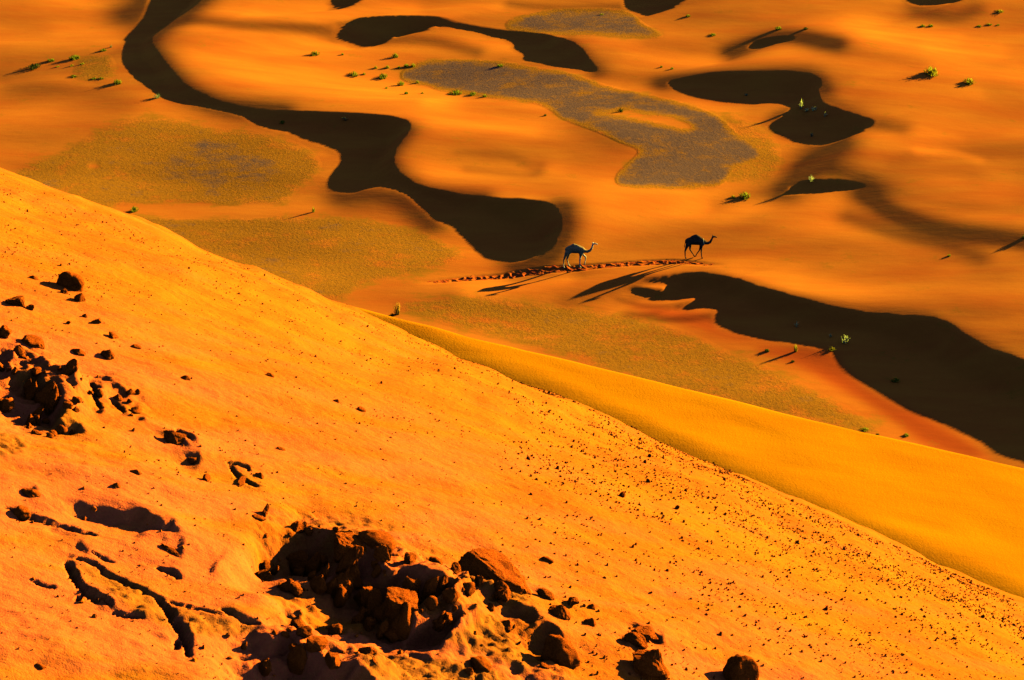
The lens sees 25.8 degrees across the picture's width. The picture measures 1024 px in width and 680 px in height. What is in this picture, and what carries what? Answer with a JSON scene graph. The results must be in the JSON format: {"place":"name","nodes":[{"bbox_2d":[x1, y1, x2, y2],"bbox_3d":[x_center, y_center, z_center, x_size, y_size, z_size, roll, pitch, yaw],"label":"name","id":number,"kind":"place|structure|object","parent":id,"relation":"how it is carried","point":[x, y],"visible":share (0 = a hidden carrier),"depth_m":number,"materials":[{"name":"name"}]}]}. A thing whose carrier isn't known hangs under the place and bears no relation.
{"place":"outdoors","nodes":[
{"label":"outdoors","id":0,"kind":"place"},
{"bbox_2d":[0,0,1023,468],"bbox_3d":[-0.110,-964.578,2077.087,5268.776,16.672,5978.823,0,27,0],"label":"dune ground","id":1,"kind":"structure","parent":0,"point":[542,154],"depth_m":220.57,"materials":[{"name":"orange sand"}]},
{"bbox_2d":[25,63,40,69],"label":"desert shrub","id":2,"kind":"object","parent":1,"relation":"on","point":[32,65],"visible":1,"depth_m":245.42,"materials":[{"name":"green plant"}]},
{"bbox_2d":[393,304,399,314],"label":"grass tuft","id":3,"kind":"object","parent":1,"relation":"on","point":[397,312],"visible":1,"depth_m":192.18,"materials":[{"name":"plant"}]},
{"bbox_2d":[428,260,715,282],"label":"hoof trail","id":4,"kind":"object","parent":1,"relation":"on","point":[544,270],"visible":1,"depth_m":201.97,"materials":[{"name":"orange sand"}]},
{"bbox_2d":[563,242,597,267],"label":"camel","id":5,"kind":"object","parent":1,"relation":"on","point":[576,248],"visible":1,"depth_m":201.42,"materials":[{"name":"grey fur"}]},
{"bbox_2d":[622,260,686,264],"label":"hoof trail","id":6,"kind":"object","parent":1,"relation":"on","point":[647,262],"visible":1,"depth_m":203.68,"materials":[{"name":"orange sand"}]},
{"bbox_2d":[684,234,716,258],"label":"camel","id":7,"kind":"object","parent":1,"relation":"on","point":[696,239],"visible":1,"depth_m":203.51,"materials":[{"name":"brown fur"}]},
{"bbox_2d":[738,191,749,199],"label":"desert shrub","id":8,"kind":"object","parent":1,"relation":"on","point":[744,194],"visible":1,"depth_m":217.02,"materials":[{"name":"green plant"}]},
{"bbox_2d":[923,65,939,76],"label":"desert shrub","id":9,"kind":"object","parent":1,"relation":"on","point":[931,71],"visible":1,"depth_m":241.61,"materials":[{"name":"green plant"}]},
{"bbox_2d":[963,78,975,84],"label":"desert shrub","id":10,"kind":"object","parent":1,"relation":"on","point":[968,81],"visible":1,"depth_m":240.59,"materials":[{"name":"green plant"}]},
{"bbox_2d":[0,168,1023,679],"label":"dune slope","id":11,"kind":"structure","parent":0,"point":[438,508],"depth_m":12.23,"materials":[{"name":"orange sand"}]},
{"bbox_2d":[0,325,11,337],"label":"rock","id":12,"kind":"object","parent":11,"relation":"on","point":[5,331],"visible":1,"depth_m":11.93,"materials":[{"name":"stone"}]},
{"bbox_2d":[0,398,14,412],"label":"clod","id":13,"kind":"object","parent":11,"relation":"on","point":[7,405],"visible":1,"depth_m":11.29,"materials":[{"name":"stone"}]},
{"bbox_2d":[5,295,24,307],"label":"rock","id":14,"kind":"object","parent":11,"relation":"on","point":[19,300],"visible":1,"depth_m":12.43,"materials":[{"name":"stone"}]},
{"bbox_2d":[13,344,24,355],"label":"clod","id":15,"kind":"object","parent":11,"relation":"on","point":[19,349],"visible":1,"depth_m":11.80,"materials":[{"name":"stone"}]},
{"bbox_2d":[13,505,30,520],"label":"rock","id":16,"kind":"object","parent":11,"relation":"on","point":[21,512],"visible":1,"depth_m":10.32,"materials":[{"name":"stone"}]},
{"bbox_2d":[23,378,32,390],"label":"clod","id":17,"kind":"object","parent":11,"relation":"on","point":[27,384],"visible":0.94,"depth_m":11.56,"materials":[{"name":"stone"}]},
{"bbox_2d":[25,414,35,425],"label":"clod","id":18,"kind":"object","parent":11,"relation":"on","point":[31,420],"visible":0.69,"depth_m":11.23,"materials":[{"name":"stone"}]},
{"bbox_2d":[21,488,40,497],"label":"rock","id":19,"kind":"object","parent":11,"relation":"on","point":[30,492],"visible":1,"depth_m":10.48,"materials":[{"name":"stone"}]},
{"bbox_2d":[24,382,38,400],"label":"clod","id":20,"kind":"object","parent":11,"relation":"on","point":[31,392],"visible":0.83,"depth_m":11.48,"materials":[{"name":"stone"}]},
{"bbox_2d":[21,334,44,348],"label":"rock","id":21,"kind":"object","parent":11,"relation":"on","point":[31,340],"visible":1,"depth_m":11.96,"materials":[{"name":"stone"}]},
{"bbox_2d":[31,367,40,375],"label":"clod","id":22,"kind":"object","parent":11,"relation":"on","point":[36,371],"visible":1,"depth_m":11.62,"materials":[{"name":"stone"}]},
{"bbox_2d":[31,429,42,434],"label":"clod","id":23,"kind":"object","parent":11,"relation":"on","point":[35,432],"visible":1,"depth_m":11.05,"materials":[{"name":"stone"}]},
{"bbox_2d":[33,414,40,425],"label":"clod","id":24,"kind":"object","parent":11,"relation":"on","point":[37,419],"visible":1,"depth_m":11.26,"materials":[{"name":"stone"}]},
{"bbox_2d":[31,406,43,419],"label":"clod","id":25,"kind":"object","parent":11,"relation":"on","point":[39,410],"visible":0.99,"depth_m":11.29,"materials":[{"name":"stone"}]},
{"bbox_2d":[35,663,45,669],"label":"rock","id":26,"kind":"object","parent":11,"relation":"on","point":[40,666],"visible":1,"depth_m":9.34,"materials":[{"name":"stone"}]},
{"bbox_2d":[34,381,56,408],"bbox_3d":[-2.383,0.305,11.455,0.125,0.218,0.105,-10,29,-19],"label":"clod","id":27,"kind":"object","parent":11,"relation":"on","point":[41,396],"visible":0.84,"depth_m":11.40,"materials":[{"name":"stone"}]},
{"bbox_2d":[44,386,59,414],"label":"clod","id":28,"kind":"object","parent":11,"relation":"on","point":[51,400],"visible":1,"depth_m":11.39,"materials":[{"name":"stone"}]},
{"bbox_2d":[55,425,67,433],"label":"clod","id":29,"kind":"object","parent":11,"relation":"on","point":[60,429],"visible":1,"depth_m":11.16,"materials":[{"name":"stone"}]},
{"bbox_2d":[63,401,73,408],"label":"clod","id":30,"kind":"object","parent":11,"relation":"on","point":[68,404],"visible":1,"depth_m":11.30,"materials":[{"name":"stone"}]},
{"bbox_2d":[56,271,84,291],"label":"rock","id":31,"kind":"object","parent":11,"relation":"on","point":[71,281],"visible":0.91,"depth_m":13.04,"materials":[{"name":"stone"}]},
{"bbox_2d":[63,358,78,375],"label":"clod","id":32,"kind":"object","parent":11,"relation":"on","point":[73,365],"visible":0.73,"depth_m":11.65,"materials":[{"name":"stone"}]},
{"bbox_2d":[71,396,81,403],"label":"clod","id":33,"kind":"object","parent":11,"relation":"on","point":[75,400],"visible":1,"depth_m":11.38,"materials":[{"name":"stone"}]},
{"bbox_2d":[71,348,85,355],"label":"rock","id":34,"kind":"object","parent":11,"relation":"on","point":[77,351],"visible":1,"depth_m":12.13,"materials":[{"name":"stone"}]},
{"bbox_2d":[74,293,85,301],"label":"rock","id":35,"kind":"object","parent":11,"relation":"on","point":[79,297],"visible":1,"depth_m":12.87,"materials":[{"name":"stone"}]},
{"bbox_2d":[94,388,103,397],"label":"clod","id":36,"kind":"object","parent":11,"relation":"on","point":[99,393],"visible":1,"depth_m":11.65,"materials":[{"name":"stone"}]},
{"bbox_2d":[100,349,114,359],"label":"rock","id":37,"kind":"object","parent":11,"relation":"on","point":[108,354],"visible":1,"depth_m":12.22,"materials":[{"name":"stone"}]},
{"bbox_2d":[113,394,122,400],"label":"clod","id":38,"kind":"object","parent":11,"relation":"on","point":[118,397],"visible":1,"depth_m":11.75,"materials":[{"name":"stone"}]},
{"bbox_2d":[126,388,134,394],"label":"clod","id":39,"kind":"object","parent":11,"relation":"on","point":[131,391],"visible":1,"depth_m":11.83,"materials":[{"name":"stone"}]},
{"bbox_2d":[131,406,140,413],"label":"clod","id":40,"kind":"object","parent":11,"relation":"on","point":[136,409],"visible":1,"depth_m":11.68,"materials":[{"name":"stone"}]},
{"bbox_2d":[161,543,179,556],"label":"rock","id":41,"kind":"object","parent":11,"relation":"on","point":[171,550],"visible":1,"depth_m":10.49,"materials":[{"name":"stone"}]},
{"bbox_2d":[162,430,188,444],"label":"rock","id":42,"kind":"object","parent":11,"relation":"on","point":[172,437],"visible":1,"depth_m":11.55,"materials":[{"name":"stone"}]},
{"bbox_2d":[187,457,197,463],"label":"rock","id":43,"kind":"object","parent":11,"relation":"on","point":[192,460],"visible":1,"depth_m":11.45,"materials":[{"name":"stone"}]},
{"bbox_2d":[203,473,210,481],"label":"rock","id":44,"kind":"object","parent":11,"relation":"on","point":[206,477],"visible":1,"depth_m":11.29,"materials":[{"name":"stone"}]},
{"bbox_2d":[237,476,245,486],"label":"rock","id":45,"kind":"object","parent":11,"relation":"on","point":[241,481],"visible":1,"depth_m":11.41,"materials":[{"name":"stone"}]},
{"bbox_2d":[252,514,265,520],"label":"rock","id":46,"kind":"object","parent":11,"relation":"on","point":[259,517],"visible":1,"depth_m":11.10,"materials":[{"name":"stone"}]},
{"bbox_2d":[255,570,271,580],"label":"clod","id":47,"kind":"object","parent":11,"relation":"on","point":[264,575],"visible":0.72,"depth_m":10.86,"materials":[{"name":"stone"}]},
{"bbox_2d":[261,503,268,516],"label":"rock","id":48,"kind":"object","parent":11,"relation":"on","point":[265,511],"visible":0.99,"depth_m":11.17,"materials":[{"name":"stone"}]},
{"bbox_2d":[259,658,271,676],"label":"clod","id":49,"kind":"object","parent":11,"relation":"on","point":[265,669],"visible":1,"depth_m":10.01,"materials":[{"name":"stone"}]},
{"bbox_2d":[260,560,270,569],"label":"clod","id":50,"kind":"object","parent":11,"relation":"on","point":[265,565],"visible":0.97,"depth_m":10.97,"materials":[{"name":"stone"}]},
{"bbox_2d":[270,565,278,574],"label":"clod","id":51,"kind":"object","parent":11,"relation":"on","point":[274,571],"visible":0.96,"depth_m":10.97,"materials":[{"name":"stone"}]},
{"bbox_2d":[281,631,289,638],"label":"clod","id":52,"kind":"object","parent":11,"relation":"on","point":[285,634],"visible":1,"depth_m":10.16,"materials":[{"name":"stone"}]},
{"bbox_2d":[280,578,293,591],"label":"clod","id":53,"kind":"object","parent":11,"relation":"on","point":[283,587],"visible":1,"depth_m":10.70,"materials":[{"name":"stone"}]},
{"bbox_2d":[286,581,302,596],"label":"rock","id":54,"kind":"object","parent":11,"relation":"on","point":[295,589],"visible":1,"depth_m":10.69,"materials":[{"name":"stone"}]},
{"bbox_2d":[287,643,306,674],"bbox_3d":[-0.966,1.432,10.116,0.100,0.150,0.076,19,23,18],"label":"clod","id":55,"kind":"object","parent":11,"relation":"on","point":[296,659],"visible":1,"depth_m":10.09,"materials":[{"name":"stone"}]},
{"bbox_2d":[290,520,303,532],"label":"rock","id":56,"kind":"object","parent":11,"relation":"on","point":[297,526],"visible":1,"depth_m":11.22,"materials":[{"name":"stone"}]},
{"bbox_2d":[290,616,305,627],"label":"clod","id":57,"kind":"object","parent":11,"relation":"on","point":[296,622],"visible":0.52,"depth_m":10.32,"materials":[{"name":"stone"}]},
{"bbox_2d":[296,625,311,638],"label":"rock","id":58,"kind":"object","parent":11,"relation":"on","point":[304,632],"visible":1,"depth_m":10.17,"materials":[{"name":"stone"}]},
{"bbox_2d":[303,527,312,535],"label":"clod","id":59,"kind":"object","parent":11,"relation":"on","point":[308,531],"visible":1,"depth_m":11.21,"materials":[{"name":"soil"}]},
{"bbox_2d":[305,636,327,652],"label":"clod","id":60,"kind":"object","parent":11,"relation":"on","point":[316,643],"visible":1,"depth_m":10.10,"materials":[{"name":"stone"}]},
{"bbox_2d":[310,575,326,594],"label":"rock","id":61,"kind":"object","parent":11,"relation":"on","point":[318,585],"visible":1,"depth_m":10.78,"materials":[{"name":"stone"}]},
{"bbox_2d":[319,563,328,580],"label":"rock","id":62,"kind":"object","parent":11,"relation":"on","point":[324,572],"visible":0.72,"depth_m":10.86,"materials":[{"name":"stone"}]},
{"bbox_2d":[325,578,336,596],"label":"clod","id":63,"kind":"object","parent":11,"relation":"on","point":[330,585],"visible":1,"depth_m":10.81,"materials":[{"name":"stone"}]},
{"bbox_2d":[324,652,340,669],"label":"clod","id":64,"kind":"object","parent":11,"relation":"on","point":[332,660],"visible":1,"depth_m":10.02,"materials":[{"name":"stone"}]},
{"bbox_2d":[327,623,343,634],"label":"rock","id":65,"kind":"object","parent":11,"relation":"on","point":[334,629],"visible":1,"depth_m":10.50,"materials":[{"name":"stone"}]},
{"bbox_2d":[334,587,348,607],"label":"rock","id":66,"kind":"object","parent":11,"relation":"on","point":[341,597],"visible":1,"depth_m":10.79,"materials":[{"name":"stone"}]},
{"bbox_2d":[334,573,352,597],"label":"clod","id":67,"kind":"object","parent":11,"relation":"on","point":[346,582],"visible":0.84,"depth_m":10.82,"materials":[{"name":"stone"}]},
{"bbox_2d":[335,550,357,574],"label":"clod","id":68,"kind":"object","parent":11,"relation":"on","point":[347,561],"visible":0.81,"depth_m":10.95,"materials":[{"name":"stone"}]},
{"bbox_2d":[333,532,366,562],"bbox_3d":[-0.798,1.020,11.037,0.167,0.143,0.157,-1,27,-2],"label":"rock","id":69,"kind":"object","parent":11,"relation":"on","point":[345,543],"visible":0.88,"depth_m":10.99,"materials":[{"name":"stone"}]},
{"bbox_2d":[353,545,363,559],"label":"clod","id":70,"kind":"object","parent":11,"relation":"on","point":[358,551],"visible":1,"depth_m":10.94,"materials":[{"name":"stone"}]},
{"bbox_2d":[353,582,372,607],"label":"clod","id":71,"kind":"object","parent":11,"relation":"on","point":[362,595],"visible":0.8,"depth_m":10.83,"materials":[{"name":"stone"}]},
{"bbox_2d":[358,646,376,654],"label":"clod","id":72,"kind":"object","parent":11,"relation":"on","point":[367,650],"visible":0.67,"depth_m":10.22,"materials":[{"name":"stone"}]},
{"bbox_2d":[364,616,375,631],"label":"clod","id":73,"kind":"object","parent":11,"relation":"on","point":[369,623],"visible":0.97,"depth_m":10.68,"materials":[{"name":"stone"}]},
{"bbox_2d":[366,588,382,617],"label":"clod","id":74,"kind":"object","parent":11,"relation":"on","point":[374,601],"visible":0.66,"depth_m":10.82,"materials":[{"name":"stone"}]},
{"bbox_2d":[358,529,396,552],"bbox_3d":[-0.668,0.998,11.085,0.207,0.115,0.143,17,26,-12],"label":"rock","id":75,"kind":"object","parent":11,"relation":"on","point":[372,539],"visible":0.87,"depth_m":11.04,"materials":[{"name":"stone"}]},
{"bbox_2d":[373,544,390,561],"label":"rock","id":76,"kind":"object","parent":11,"relation":"on","point":[381,552],"visible":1,"depth_m":10.92,"materials":[{"name":"stone"}]},
{"bbox_2d":[384,587,418,617],"bbox_3d":[-0.538,1.278,10.746,0.182,0.148,0.176,22,25,-3],"label":"rock","id":77,"kind":"object","parent":11,"relation":"on","point":[396,598],"visible":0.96,"depth_m":10.69,"materials":[{"name":"stone"}]},
{"bbox_2d":[396,601,411,641],"bbox_3d":[-0.520,1.346,10.686,0.094,0.228,0.134,10,24,-27],"label":"clod","id":78,"kind":"object","parent":11,"relation":"on","point":[404,625],"visible":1,"depth_m":10.64,"materials":[{"name":"stone"}]},
{"bbox_2d":[403,552,416,564],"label":"rock","id":79,"kind":"object","parent":11,"relation":"on","point":[410,558],"visible":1,"depth_m":11.01,"materials":[{"name":"stone"}]},
{"bbox_2d":[402,576,420,595],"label":"clod","id":80,"kind":"object","parent":11,"relation":"on","point":[411,584],"visible":0.56,"depth_m":10.86,"materials":[{"name":"stone"}]},
{"bbox_2d":[421,576,438,600],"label":"clod","id":81,"kind":"object","parent":11,"relation":"on","point":[431,586],"visible":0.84,"depth_m":10.86,"materials":[{"name":"stone"}]},
{"bbox_2d":[2,345,860,675],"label":"sand crumbs","id":82,"kind":"object","parent":11,"relation":"on","point":[274,565],"visible":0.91,"depth_m":10.58,"materials":[{"name":"sand"}]},
{"bbox_2d":[424,596,438,610],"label":"clod","id":83,"kind":"object","parent":11,"relation":"on","point":[431,603],"visible":1,"depth_m":10.73,"materials":[{"name":"stone"}]},
{"bbox_2d":[429,556,442,564],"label":"rock","id":84,"kind":"object","parent":11,"relation":"on","point":[433,559],"visible":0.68,"depth_m":11.40,"materials":[{"name":"stone"}]},
{"bbox_2d":[432,611,445,631],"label":"clod","id":85,"kind":"object","parent":11,"relation":"on","point":[439,626],"visible":1,"depth_m":10.72,"materials":[{"name":"stone"}]},
{"bbox_2d":[437,575,447,589],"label":"clod","id":86,"kind":"object","parent":11,"relation":"on","point":[443,584],"visible":1,"depth_m":10.89,"materials":[{"name":"stone"}]},
{"bbox_2d":[442,588,459,603],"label":"clod","id":87,"kind":"object","parent":11,"relation":"on","point":[451,595],"visible":1,"depth_m":10.79,"materials":[{"name":"stone"}]},
{"bbox_2d":[450,562,460,574],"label":"clod","id":88,"kind":"object","parent":11,"relation":"on","point":[455,568],"visible":1,"depth_m":11.15,"materials":[{"name":"stone"}]},
{"bbox_2d":[463,667,473,674],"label":"rock","id":89,"kind":"object","parent":11,"relation":"on","point":[469,671],"visible":1,"depth_m":10.50,"materials":[{"name":"stone"}]},
{"bbox_2d":[463,582,474,596],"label":"clod","id":90,"kind":"object","parent":11,"relation":"on","point":[469,588],"visible":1,"depth_m":10.96,"materials":[{"name":"stone"}]},
{"bbox_2d":[475,575,482,586],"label":"clod","id":91,"kind":"object","parent":11,"relation":"on","point":[478,581],"visible":1,"depth_m":11.22,"materials":[{"name":"stone"}]},
{"bbox_2d":[470,655,491,672],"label":"rock","id":92,"kind":"object","parent":11,"relation":"on","point":[481,663],"visible":1,"depth_m":10.57,"materials":[{"name":"stone"}]},
{"bbox_2d":[458,548,531,594],"bbox_3d":[-0.083,1.211,11.434,0.427,0.174,0.275,28,25,11],"label":"rock","id":93,"kind":"object","parent":11,"relation":"on","point":[490,564],"visible":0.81,"depth_m":11.38,"materials":[{"name":"stone"}]},
{"bbox_2d":[494,581,508,590],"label":"clod","id":94,"kind":"object","parent":11,"relation":"on","point":[499,585],"visible":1,"depth_m":11.25,"materials":[{"name":"stone"}]},
{"bbox_2d":[494,588,510,601],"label":"clod","id":95,"kind":"object","parent":11,"relation":"on","point":[504,595],"visible":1,"depth_m":11.21,"materials":[{"name":"stone"}]},
{"bbox_2d":[501,620,511,632],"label":"clod","id":96,"kind":"object","parent":11,"relation":"on","point":[507,624],"visible":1,"depth_m":11.03,"materials":[{"name":"stone"}]},
{"bbox_2d":[0,174,1023,679],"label":"fine pebbles","id":97,"kind":"object","parent":11,"relation":"on","point":[940,570],"visible":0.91,"depth_m":14.36,"materials":[{"name":"brown stone"}]},
{"bbox_2d":[537,588,554,599],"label":"rock","id":98,"kind":"object","parent":11,"relation":"on","point":[545,593],"visible":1,"depth_m":11.41,"materials":[{"name":"stone"}]},
{"bbox_2d":[548,604,570,619],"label":"rock","id":99,"kind":"object","parent":11,"relation":"on","point":[560,611],"visible":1,"depth_m":11.28,"materials":[{"name":"stone"}]},
{"bbox_2d":[540,634,580,668],"bbox_3d":[0.240,1.533,10.963,0.217,0.172,0.176,16,31,29],"label":"rock","id":100,"kind":"object","parent":11,"relation":"on","point":[559,650],"visible":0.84,"depth_m":10.91,"materials":[{"name":"stone"}]},
{"bbox_2d":[567,597,578,605],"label":"rock","id":101,"kind":"object","parent":11,"relation":"on","point":[571,601],"visible":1,"depth_m":11.46,"materials":[{"name":"stone"}]},
{"bbox_2d":[583,618,595,625],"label":"rock","id":102,"kind":"object","parent":11,"relation":"on","point":[590,621],"visible":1,"depth_m":11.36,"materials":[{"name":"stone"}]},
{"bbox_2d":[624,631,647,649],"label":"rock","id":103,"kind":"object","parent":11,"relation":"on","point":[636,639],"visible":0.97,"depth_m":11.37,"materials":[{"name":"stone"}]},
{"bbox_2d":[634,625,657,639],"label":"rock","id":104,"kind":"object","parent":11,"relation":"on","point":[647,632],"visible":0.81,"depth_m":11.55,"materials":[{"name":"stone"}]},
{"bbox_2d":[632,649,669,679],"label":"rock","id":105,"kind":"object","parent":11,"relation":"on","point":[649,665],"visible":1,"depth_m":11.11,"materials":[{"name":"stone"}]},
{"bbox_2d":[723,654,758,679],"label":"rock","id":106,"kind":"object","parent":11,"relation":"on","point":[739,667],"visible":1,"depth_m":11.55,"materials":[{"name":"stone"}]},
{"bbox_2d":[356,307,1023,597],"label":"dune flank","id":107,"kind":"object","parent":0,"point":[962,513],"visible":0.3,"depth_m":115.36,"materials":[{"name":"orange sand"}]},
{"label":"clod","id":108,"kind":"object","parent":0,"visible":0},
{"bbox_2d":[444,612,452,621],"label":"clod","id":109,"kind":"object","parent":108,"relation":"on","point":[448,617],"visible":1,"depth_m":10.71,"materials":[{"name":"stone"}]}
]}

